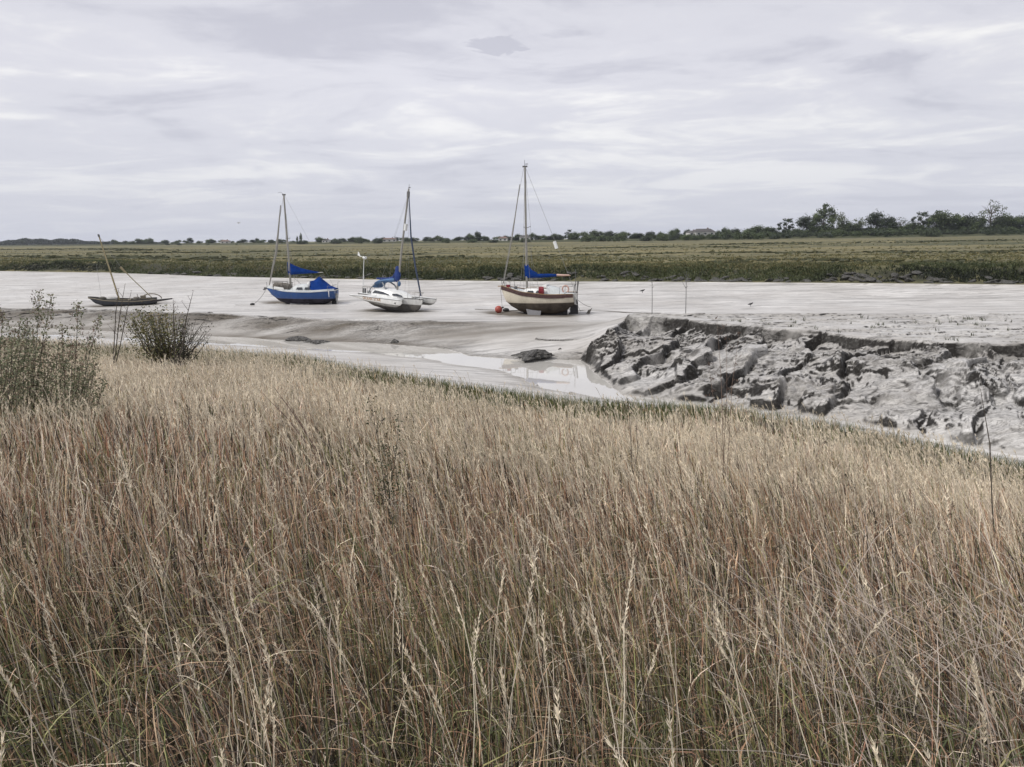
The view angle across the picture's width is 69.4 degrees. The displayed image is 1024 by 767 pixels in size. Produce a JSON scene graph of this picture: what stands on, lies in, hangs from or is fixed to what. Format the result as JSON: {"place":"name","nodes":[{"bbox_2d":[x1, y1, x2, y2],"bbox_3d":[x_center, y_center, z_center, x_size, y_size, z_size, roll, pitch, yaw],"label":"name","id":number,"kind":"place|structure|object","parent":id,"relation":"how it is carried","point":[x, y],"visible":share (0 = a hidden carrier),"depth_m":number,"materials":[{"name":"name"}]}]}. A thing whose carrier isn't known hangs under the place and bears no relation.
{"place":"outdoors","nodes":[
{"label":"outdoors","id":0,"kind":"place"},
{"bbox_2d":[56,239,577,244],"bbox_3d":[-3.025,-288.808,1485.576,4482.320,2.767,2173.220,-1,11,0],"label":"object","id":1,"kind":"structure","parent":0,"point":[348,241],"depth_m":1819.04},
{"bbox_2d":[0,238,162,244],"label":"distant woods","id":2,"kind":"object","parent":1,"relation":"on","point":[40,241],"visible":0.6,"depth_m":1332.08,"materials":[{"name":"green plant"}]},
{"bbox_2d":[144,237,153,243],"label":"tree","id":3,"kind":"object","parent":1,"relation":"on","point":[149,241],"visible":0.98,"depth_m":873.84,"materials":[{"name":"green plant"}]},
{"bbox_2d":[551,233,560,239],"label":"tree","id":4,"kind":"object","parent":1,"relation":"on","point":[555,236],"visible":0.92,"depth_m":600.88,"materials":[{"name":"green plant"}]},
{"bbox_2d":[567,232,579,239],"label":"tree","id":5,"kind":"object","parent":1,"relation":"on","point":[574,236],"visible":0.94,"depth_m":591.62,"materials":[{"name":"green plant"}]},
{"bbox_2d":[576,232,589,238],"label":"tree","id":6,"kind":"object","parent":1,"relation":"on","point":[579,234],"visible":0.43,"depth_m":586.95,"materials":[{"name":"green plant"}]},
{"bbox_2d":[589,229,603,239],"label":"tree","id":7,"kind":"object","parent":1,"relation":"on","point":[595,232],"visible":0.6,"depth_m":579.07,"materials":[{"name":"green plant"}]},
{"bbox_2d":[600,231,613,235],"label":"tree","id":8,"kind":"object","parent":1,"relation":"on","point":[610,233],"visible":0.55,"depth_m":573.98,"materials":[{"name":"green plant"}]},
{"bbox_2d":[667,229,680,237],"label":"tree","id":9,"kind":"object","parent":1,"relation":"on","point":[674,231],"visible":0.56,"depth_m":541.46,"materials":[{"name":"green plant"}]},
{"bbox_2d":[721,227,732,233],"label":"tree","id":10,"kind":"object","parent":1,"relation":"on","point":[724,230],"visible":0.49,"depth_m":518.14,"materials":[{"name":"green plant"}]},
{"bbox_2d":[751,224,774,233],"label":"tree","id":11,"kind":"object","parent":1,"relation":"on","point":[757,228],"visible":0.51,"depth_m":501.69,"materials":[{"name":"green plant"}]},
{"bbox_2d":[776,218,794,233],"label":"tree","id":12,"kind":"object","parent":1,"relation":"on","point":[785,229],"visible":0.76,"depth_m":492.31,"materials":[{"name":"green plant"}]},
{"bbox_2d":[795,214,816,233],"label":"tree","id":13,"kind":"object","parent":1,"relation":"on","point":[806,223],"visible":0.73,"depth_m":481.94,"materials":[{"name":"green plant"}]},
{"bbox_2d":[809,202,837,232],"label":"tree","id":14,"kind":"object","parent":1,"relation":"on","point":[821,215],"visible":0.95,"depth_m":475.40,"materials":[{"name":"green plant"}]},
{"bbox_2d":[832,212,849,228],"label":"tree","id":15,"kind":"object","parent":1,"relation":"on","point":[840,219],"visible":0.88,"depth_m":468.07,"materials":[{"name":"green plant"}]},
{"bbox_2d":[842,220,862,229],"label":"tree","id":16,"kind":"object","parent":1,"relation":"on","point":[848,225],"visible":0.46,"depth_m":465.41,"materials":[{"name":"green plant"}]},
{"bbox_2d":[854,217,868,230],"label":"tree","id":17,"kind":"object","parent":1,"relation":"on","point":[862,222],"visible":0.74,"depth_m":464.06,"materials":[{"name":"green plant"}]},
{"bbox_2d":[864,210,886,230],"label":"tree","id":18,"kind":"object","parent":1,"relation":"on","point":[876,219],"visible":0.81,"depth_m":460.08,"materials":[{"name":"green plant"}]},
{"bbox_2d":[882,213,899,228],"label":"tree","id":19,"kind":"object","parent":1,"relation":"on","point":[890,222],"visible":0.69,"depth_m":458.07,"materials":[{"name":"green plant"}]},
{"bbox_2d":[909,211,929,228],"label":"tree","id":20,"kind":"object","parent":1,"relation":"on","point":[924,222],"visible":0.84,"depth_m":452.78,"materials":[{"name":"green plant"}]},
{"bbox_2d":[924,211,948,229],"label":"tree","id":21,"kind":"object","parent":1,"relation":"on","point":[930,220],"visible":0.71,"depth_m":450.89,"materials":[{"name":"green plant"}]},
{"bbox_2d":[940,223,955,230],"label":"tree","id":22,"kind":"object","parent":1,"relation":"on","point":[946,228],"visible":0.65,"depth_m":446.99,"materials":[{"name":"green plant"}]},
{"bbox_2d":[930,209,967,230],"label":"tree","id":23,"kind":"object","parent":1,"relation":"on","point":[956,219],"visible":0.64,"depth_m":446.04,"materials":[{"name":"green plant"}]},
{"bbox_2d":[958,212,978,231],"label":"tree","id":24,"kind":"object","parent":1,"relation":"on","point":[969,219],"visible":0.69,"depth_m":443.46,"materials":[{"name":"green plant"}]},
{"bbox_2d":[967,215,987,230],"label":"tree","id":25,"kind":"object","parent":1,"relation":"on","point":[981,221],"visible":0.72,"depth_m":441.07,"materials":[{"name":"green plant"}]},
{"bbox_2d":[978,199,1007,226],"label":"tree","id":26,"kind":"object","parent":1,"relation":"on","point":[991,212],"visible":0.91,"depth_m":440.59,"materials":[{"name":"green plant"}]},
{"bbox_2d":[986,214,1012,229],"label":"tree","id":27,"kind":"object","parent":1,"relation":"on","point":[1000,222],"visible":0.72,"depth_m":437.69,"materials":[{"name":"green plant"}]},
{"bbox_2d":[998,213,1023,229],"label":"tree","id":28,"kind":"object","parent":1,"relation":"on","point":[1015,221],"visible":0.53,"depth_m":434.14,"materials":[{"name":"green plant"}]},
{"bbox_2d":[1009,213,1023,228],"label":"tree","id":29,"kind":"object","parent":1,"relation":"on","point":[1022,224],"visible":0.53,"depth_m":434.90,"materials":[{"name":"green plant"}]},
{"bbox_2d":[0,326,675,404],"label":"creek water","id":30,"kind":"structure","parent":0,"point":[577,376],"depth_m":48.16,"materials":[{"name":"grey liquid"}]},
{"bbox_2d":[0,271,1023,467],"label":"mudflat ground","id":31,"kind":"structure","parent":0,"point":[452,318],"depth_m":69.75,"materials":[{"name":"grey soil"}]},
{"bbox_2d":[88,234,171,305],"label":"open boat","id":32,"kind":"object","parent":31,"relation":"on","point":[137,300],"visible":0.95,"depth_m":77.03,"materials":[{"name":"brown wood"}]},
{"bbox_2d":[285,336,310,340],"bbox_3d":[-16.808,-3.577,59.056,2.674,0.492,2.167,-1,11,0],"label":"mud lump","id":33,"kind":"object","parent":31,"relation":"on","point":[297,338],"visible":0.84,"depth_m":58.56,"materials":[{"name":"grey soil"}]},
{"bbox_2d":[263,192,339,304],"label":"sailing yacht","id":34,"kind":"object","parent":31,"relation":"on","point":[319,290],"visible":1,"depth_m":75.22,"materials":[{"name":"blue paint"}]},
{"bbox_2d":[305,340,330,343],"bbox_3d":[-15.109,-3.272,57.718,2.031,0.338,2.262,-11,15,-42],"label":"mud lump","id":35,"kind":"object","parent":31,"relation":"on","point":[316,341],"visible":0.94,"depth_m":57.34,"materials":[{"name":"grey soil"}]},
{"bbox_2d":[350,187,435,311],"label":"trimaran","id":36,"kind":"object","parent":31,"relation":"on","point":[390,299],"visible":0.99,"depth_m":67.48,"materials":[{"name":"white plastic"}]},
{"bbox_2d":[495,306,503,312],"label":"mooring buoy","id":37,"kind":"object","parent":31,"relation":"on","point":[498,309],"visible":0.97,"depth_m":65.13,"materials":[{"name":"red plastic"}]},
{"bbox_2d":[16,315,1023,472],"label":"cordgrass","id":38,"kind":"object","parent":31,"relation":"on","point":[674,406],"visible":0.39,"depth_m":30.23,"materials":[{"name":"green plant"}]},
{"bbox_2d":[511,349,553,360],"bbox_3d":[1.440,-1.987,48.257,2.518,0.559,2.186,-5,12,-22],"label":"mud lump","id":39,"kind":"object","parent":31,"relation":"on","point":[533,354],"visible":1,"depth_m":47.94,"materials":[{"name":"grey soil"}]},
{"bbox_2d":[498,160,578,314],"bbox_3d":[2.106,-12.348,63.199,7.360,13.050,2.428,3,14,20],"label":"sailing yacht","id":40,"kind":"object","parent":31,"relation":"on","point":[548,299],"visible":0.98,"depth_m":63.44,"materials":[{"name":"white paint"}]},
{"bbox_2d":[0,235,1023,284],"bbox_3d":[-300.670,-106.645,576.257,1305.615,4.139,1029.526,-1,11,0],"label":"saltmarsh land","id":41,"kind":"structure","parent":0,"point":[475,249],"depth_m":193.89,"materials":[{"name":"green plant"}]},
{"bbox_2d":[330,239,342,243],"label":"embankment bush","id":42,"kind":"object","parent":41,"relation":"on","point":[335,241],"visible":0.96,"depth_m":688.49,"materials":[{"name":"green plant"}]},
{"bbox_2d":[354,236,362,243],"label":"embankment bush","id":43,"kind":"object","parent":41,"relation":"on","point":[358,239],"visible":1,"depth_m":674.46,"materials":[{"name":"green plant"}]},
{"bbox_2d":[373,238,383,243],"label":"embankment bush","id":44,"kind":"object","parent":41,"relation":"on","point":[378,241],"visible":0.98,"depth_m":663.65,"materials":[{"name":"green plant"}]},
{"bbox_2d":[579,234,594,241],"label":"embankment bush","id":45,"kind":"object","parent":41,"relation":"on","point":[589,238],"visible":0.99,"depth_m":530.05,"materials":[{"name":"green plant"}]},
{"bbox_2d":[596,235,611,241],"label":"embankment bush","id":46,"kind":"object","parent":41,"relation":"on","point":[603,238],"visible":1,"depth_m":528.61,"materials":[{"name":"green plant"}]},
{"bbox_2d":[612,232,627,240],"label":"embankment bush","id":47,"kind":"object","parent":41,"relation":"on","point":[617,236],"visible":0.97,"depth_m":523.94,"materials":[{"name":"green plant"}]},
{"bbox_2d":[639,234,652,240],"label":"embankment bush","id":48,"kind":"object","parent":41,"relation":"on","point":[646,237],"visible":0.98,"depth_m":514.13,"materials":[{"name":"green plant"}]},
{"bbox_2d":[652,233,668,240],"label":"embankment bush","id":49,"kind":"object","parent":41,"relation":"on","point":[662,237],"visible":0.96,"depth_m":502.96,"materials":[{"name":"green plant"}]},
{"bbox_2d":[682,234,699,240],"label":"embankment bush","id":50,"kind":"object","parent":41,"relation":"on","point":[686,237],"visible":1,"depth_m":485.24,"materials":[{"name":"green plant"}]},
{"bbox_2d":[709,279,726,281],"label":"boulder","id":51,"kind":"object","parent":41,"relation":"on","point":[715,280],"visible":0.67,"depth_m":87.87,"materials":[{"name":"grey stone"}]},
{"bbox_2d":[848,276,862,280],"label":"boulder","id":52,"kind":"object","parent":41,"relation":"on","point":[855,278],"visible":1,"depth_m":83.85,"materials":[{"name":"grey stone"}]},
{"bbox_2d":[921,227,942,236],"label":"embankment bush","id":53,"kind":"object","parent":41,"relation":"on","point":[932,232],"visible":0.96,"depth_m":417.45,"materials":[{"name":"green plant"}]},
{"bbox_2d":[926,278,942,281],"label":"boulder","id":54,"kind":"object","parent":41,"relation":"on","point":[935,279],"visible":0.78,"depth_m":81.78,"materials":[{"name":"grey stone"}]},
{"bbox_2d":[0,333,1023,766],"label":"grass bank ground","id":55,"kind":"structure","parent":0,"point":[92,749],"depth_m":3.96,"materials":[{"name":"plant"}]},
{"bbox_2d":[0,337,17,427],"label":"mugwort","id":56,"kind":"object","parent":55,"relation":"on","point":[4,374],"visible":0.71,"depth_m":12.75,"materials":[{"name":"green plant"}]},
{"bbox_2d":[0,360,22,421],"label":"mugwort","id":57,"kind":"object","parent":55,"relation":"on","point":[9,388],"visible":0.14,"depth_m":13.51,"materials":[{"name":"green plant"}]},
{"bbox_2d":[0,327,27,436],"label":"mugwort","id":58,"kind":"object","parent":55,"relation":"on","point":[17,369],"visible":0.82,"depth_m":12.39,"materials":[{"name":"green plant"}]},
{"bbox_2d":[0,307,28,436],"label":"mugwort","id":59,"kind":"object","parent":55,"relation":"on","point":[2,336],"visible":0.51,"depth_m":13.32,"materials":[{"name":"green plant"}]},
{"bbox_2d":[1,341,31,426],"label":"mugwort","id":60,"kind":"object","parent":55,"relation":"on","point":[15,347],"visible":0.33,"depth_m":13.02,"materials":[{"name":"green plant"}]},
{"bbox_2d":[9,333,42,432],"bbox_3d":[-8.477,0.118,12.751,0.863,1.999,0.558,8,14,37],"label":"mugwort","id":61,"kind":"object","parent":55,"relation":"on","point":[30,371],"visible":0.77,"depth_m":12.69,"materials":[{"name":"green plant"}]},
{"bbox_2d":[17,332,47,419],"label":"mugwort","id":62,"kind":"object","parent":55,"relation":"on","point":[35,376],"visible":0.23,"depth_m":13.46,"materials":[{"name":"green plant"}]},
{"bbox_2d":[21,357,47,420],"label":"mugwort","id":63,"kind":"object","parent":55,"relation":"on","point":[38,387],"visible":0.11,"depth_m":13.89,"materials":[{"name":"green plant"}]},
{"bbox_2d":[4,289,65,429],"bbox_3d":[-8.605,-0.280,13.166,1.192,2.756,0.933,-1,11,0],"label":"mugwort","id":64,"kind":"object","parent":55,"relation":"on","point":[32,331],"visible":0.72,"depth_m":13.10,"materials":[{"name":"green plant"}]},
{"bbox_2d":[27,344,61,431],"bbox_3d":[-8.363,0.223,13.105,0.666,1.796,0.661,-1,11,0],"label":"mugwort","id":65,"kind":"object","parent":55,"relation":"on","point":[44,387],"visible":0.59,"depth_m":13.19,"materials":[{"name":"green plant"}]},
{"bbox_2d":[32,346,64,423],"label":"mugwort","id":66,"kind":"object","parent":55,"relation":"on","point":[47,376],"visible":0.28,"depth_m":13.78,"materials":[{"name":"green plant"}]},
{"bbox_2d":[44,338,72,440],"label":"mugwort","id":67,"kind":"object","parent":55,"relation":"on","point":[65,363],"visible":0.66,"depth_m":12.37,"materials":[{"name":"green plant"}]},
{"bbox_2d":[45,365,79,434],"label":"mugwort","id":68,"kind":"object","parent":55,"relation":"on","point":[65,388],"visible":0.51,"depth_m":12.39,"materials":[{"name":"green plant"}]},
{"bbox_2d":[49,346,86,434],"bbox_3d":[-7.730,0.260,12.741,0.912,1.792,0.493,-1,11,0],"label":"mugwort","id":69,"kind":"object","parent":55,"relation":"on","point":[77,368],"visible":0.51,"depth_m":12.70,"materials":[{"name":"green plant"}]},
{"bbox_2d":[38,300,109,430],"bbox_3d":[-8.067,-0.230,13.643,1.235,2.659,0.910,-7,13,-31],"label":"mugwort","id":70,"kind":"object","parent":55,"relation":"on","point":[88,338],"visible":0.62,"depth_m":13.44,"materials":[{"name":"green plant"}]},
{"bbox_2d":[65,367,92,424],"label":"mugwort","id":71,"kind":"object","parent":55,"relation":"on","point":[80,391],"visible":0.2,"depth_m":13.57,"materials":[{"name":"green plant"}]},
{"bbox_2d":[72,343,103,422],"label":"mugwort","id":72,"kind":"object","parent":55,"relation":"on","point":[87,375],"visible":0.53,"depth_m":13.18,"materials":[{"name":"green plant"}]},
{"bbox_2d":[78,357,107,441],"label":"mugwort","id":73,"kind":"object","parent":55,"relation":"on","point":[96,393],"visible":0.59,"depth_m":12.74,"materials":[{"name":"green plant"}]},
{"bbox_2d":[107,284,130,362],"bbox_3d":[-17.537,-2.415,33.268,1.247,4.141,0.635,-4,12,-18],"label":"dead umbel","id":74,"kind":"object","parent":55,"relation":"on","point":[114,329],"visible":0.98,"depth_m":33.13,"materials":[{"name":"brown plant"}]},
{"bbox_2d":[109,304,213,368],"bbox_3d":[-17.405,-2.249,36.786,5.537,4.096,3.648,-1,11,0],"label":"bush","id":75,"kind":"object","parent":55,"relation":"on","point":[162,346],"visible":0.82,"depth_m":36.54,"materials":[{"name":"green plant"}]},
{"bbox_2d":[173,290,193,367],"bbox_3d":[-14.902,-2.280,33.666,1.300,3.939,0.480,-1,11,0],"label":"dead umbel","id":76,"kind":"object","parent":55,"relation":"on","point":[179,330],"visible":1,"depth_m":33.64,"materials":[{"name":"brown plant"}]},
{"bbox_2d":[261,386,331,478],"bbox_3d":[-3.143,0.775,10.823,1.060,1.538,0.209,1,11,8],"label":"dead weed","id":77,"kind":"object","parent":55,"relation":"on","point":[300,423],"visible":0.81,"depth_m":10.82,"materials":[{"name":"beige plant"}]},
{"bbox_2d":[362,395,412,534],"bbox_3d":[-1.238,0.880,7.548,0.484,1.632,0.583,-1,11,0],"label":"green weed","id":78,"kind":"object","parent":55,"relation":"on","point":[386,476],"visible":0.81,"depth_m":7.51,"materials":[{"name":"green plant"}]},
{"bbox_2d":[410,474,413,562],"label":"dead weed","id":79,"kind":"object","parent":55,"relation":"on","point":[413,509],"visible":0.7,"depth_m":6.84,"materials":[{"name":"brown plant"}]},
{"bbox_2d":[460,470,480,553],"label":"dead weed","id":80,"kind":"object","parent":55,"relation":"on","point":[474,513],"visible":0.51,"depth_m":7.28,"materials":[{"name":"beige plant"}]},
{"bbox_2d":[3,339,1023,487],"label":"green marsh grass","id":81,"kind":"structure","parent":55,"relation":"on","point":[486,390],"depth_m":30.89,"materials":[{"name":"green plant"}]},
{"bbox_2d":[560,492,576,566],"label":"dead weed","id":82,"kind":"object","parent":55,"relation":"on","point":[567,514],"visible":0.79,"depth_m":6.60,"materials":[{"name":"brown plant"}]},
{"bbox_2d":[620,398,637,489],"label":"dead weed","id":83,"kind":"object","parent":55,"relation":"on","point":[631,454],"visible":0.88,"depth_m":10.91,"materials":[{"name":"brown plant"}]},
{"bbox_2d":[705,316,750,482],"bbox_3d":[3.425,0.483,11.838,0.766,3.120,0.347,-1,11,0],"label":"dead umbel","id":84,"kind":"object","parent":55,"relation":"on","point":[722,419],"visible":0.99,"depth_m":11.77,"materials":[{"name":"brown plant"}]},
{"bbox_2d":[864,518,868,572],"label":"dead weed","id":85,"kind":"object","parent":55,"relation":"on","point":[867,547],"visible":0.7,"depth_m":6.02,"materials":[{"name":"brown plant"}]},
{"bbox_2d":[980,389,994,537],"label":"dead weed","id":86,"kind":"object","parent":55,"relation":"on","point":[990,467],"visible":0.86,"depth_m":8.35,"materials":[{"name":"brown plant"}]},
{"bbox_2d":[0,233,1023,245],"bbox_3d":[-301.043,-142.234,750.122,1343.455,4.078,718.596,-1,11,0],"label":"embankment land","id":87,"kind":"structure","parent":0,"point":[912,235],"depth_m":583.93,"materials":[{"name":"green plant"}]},
{"bbox_2d":[383,237,395,241],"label":"house","id":88,"kind":"structure","parent":87,"relation":"on","point":[388,239],"depth_m":680.24,"materials":[{"name":"tile"}]},
{"bbox_2d":[667,233,680,239],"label":"embankment bush","id":89,"kind":"object","parent":87,"relation":"on","point":[672,237],"visible":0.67,"depth_m":518.66,"materials":[{"name":"green plant"}]},
{"bbox_2d":[693,228,715,236],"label":"house","id":90,"kind":"structure","parent":87,"relation":"on","point":[703,231],"depth_m":515.29,"materials":[{"name":"stone"}]},
{"bbox_2d":[722,231,732,239],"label":"embankment bush","id":91,"kind":"object","parent":87,"relation":"on","point":[727,235],"visible":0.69,"depth_m":494.38,"materials":[{"name":"green plant"}]},
{"bbox_2d":[732,230,754,239],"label":"embankment bush","id":92,"kind":"object","parent":87,"relation":"on","point":[745,235],"visible":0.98,"depth_m":467.65,"materials":[{"name":"green plant"}]},
{"bbox_2d":[753,232,765,239],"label":"embankment bush","id":93,"kind":"object","parent":87,"relation":"on","point":[758,236],"visible":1,"depth_m":460.94,"materials":[{"name":"green plant"}]},
{"bbox_2d":[768,233,782,238],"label":"embankment bush","id":94,"kind":"object","parent":87,"relation":"on","point":[773,236],"visible":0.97,"depth_m":456.81,"materials":[{"name":"green plant"}]},
{"bbox_2d":[781,230,791,237],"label":"embankment bush","id":95,"kind":"object","parent":87,"relation":"on","point":[784,234],"visible":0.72,"depth_m":467.92,"materials":[{"name":"green plant"}]},
{"bbox_2d":[800,232,813,237],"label":"embankment bush","id":96,"kind":"object","parent":87,"relation":"on","point":[807,234],"visible":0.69,"depth_m":460.29,"materials":[{"name":"green plant"}]},
{"bbox_2d":[822,231,834,237],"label":"embankment bush","id":97,"kind":"object","parent":87,"relation":"on","point":[827,234],"visible":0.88,"depth_m":450.05,"materials":[{"name":"green plant"}]},
{"bbox_2d":[849,230,858,236],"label":"embankment bush","id":98,"kind":"object","parent":87,"relation":"on","point":[852,233],"visible":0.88,"depth_m":443.43,"materials":[{"name":"green plant"}]},
{"bbox_2d":[862,229,879,235],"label":"embankment bush","id":99,"kind":"object","parent":87,"relation":"on","point":[872,233],"visible":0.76,"depth_m":439.79,"materials":[{"name":"green plant"}]},
{"bbox_2d":[905,228,919,234],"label":"embankment bush","id":100,"kind":"object","parent":87,"relation":"on","point":[917,230],"visible":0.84,"depth_m":432.75,"materials":[{"name":"green plant"}]},
{"bbox_2d":[940,229,952,234],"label":"embankment bush","id":101,"kind":"object","parent":87,"relation":"on","point":[945,232],"visible":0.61,"depth_m":426.93,"materials":[{"name":"green plant"}]},
{"bbox_2d":[965,229,977,234],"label":"embankment bush","id":102,"kind":"object","parent":87,"relation":"on","point":[970,232],"visible":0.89,"depth_m":421.31,"materials":[{"name":"green plant"}]},
{"bbox_2d":[997,227,1008,234],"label":"embankment bush","id":103,"kind":"object","parent":87,"relation":"on","point":[1004,231],"visible":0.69,"depth_m":415.18,"materials":[{"name":"green plant"}]},
{"bbox_2d":[0,0,1023,242],"label":"sky","id":104,"kind":"structure","parent":0,"point":[121,120],"materials":[{"name":"grey"}]},
{"bbox_2d":[585,313,1023,456],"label":"mud bank terrain","id":105,"kind":"structure","parent":0,"point":[906,373],"depth_m":38.43,"materials":[{"name":"grey soil"}]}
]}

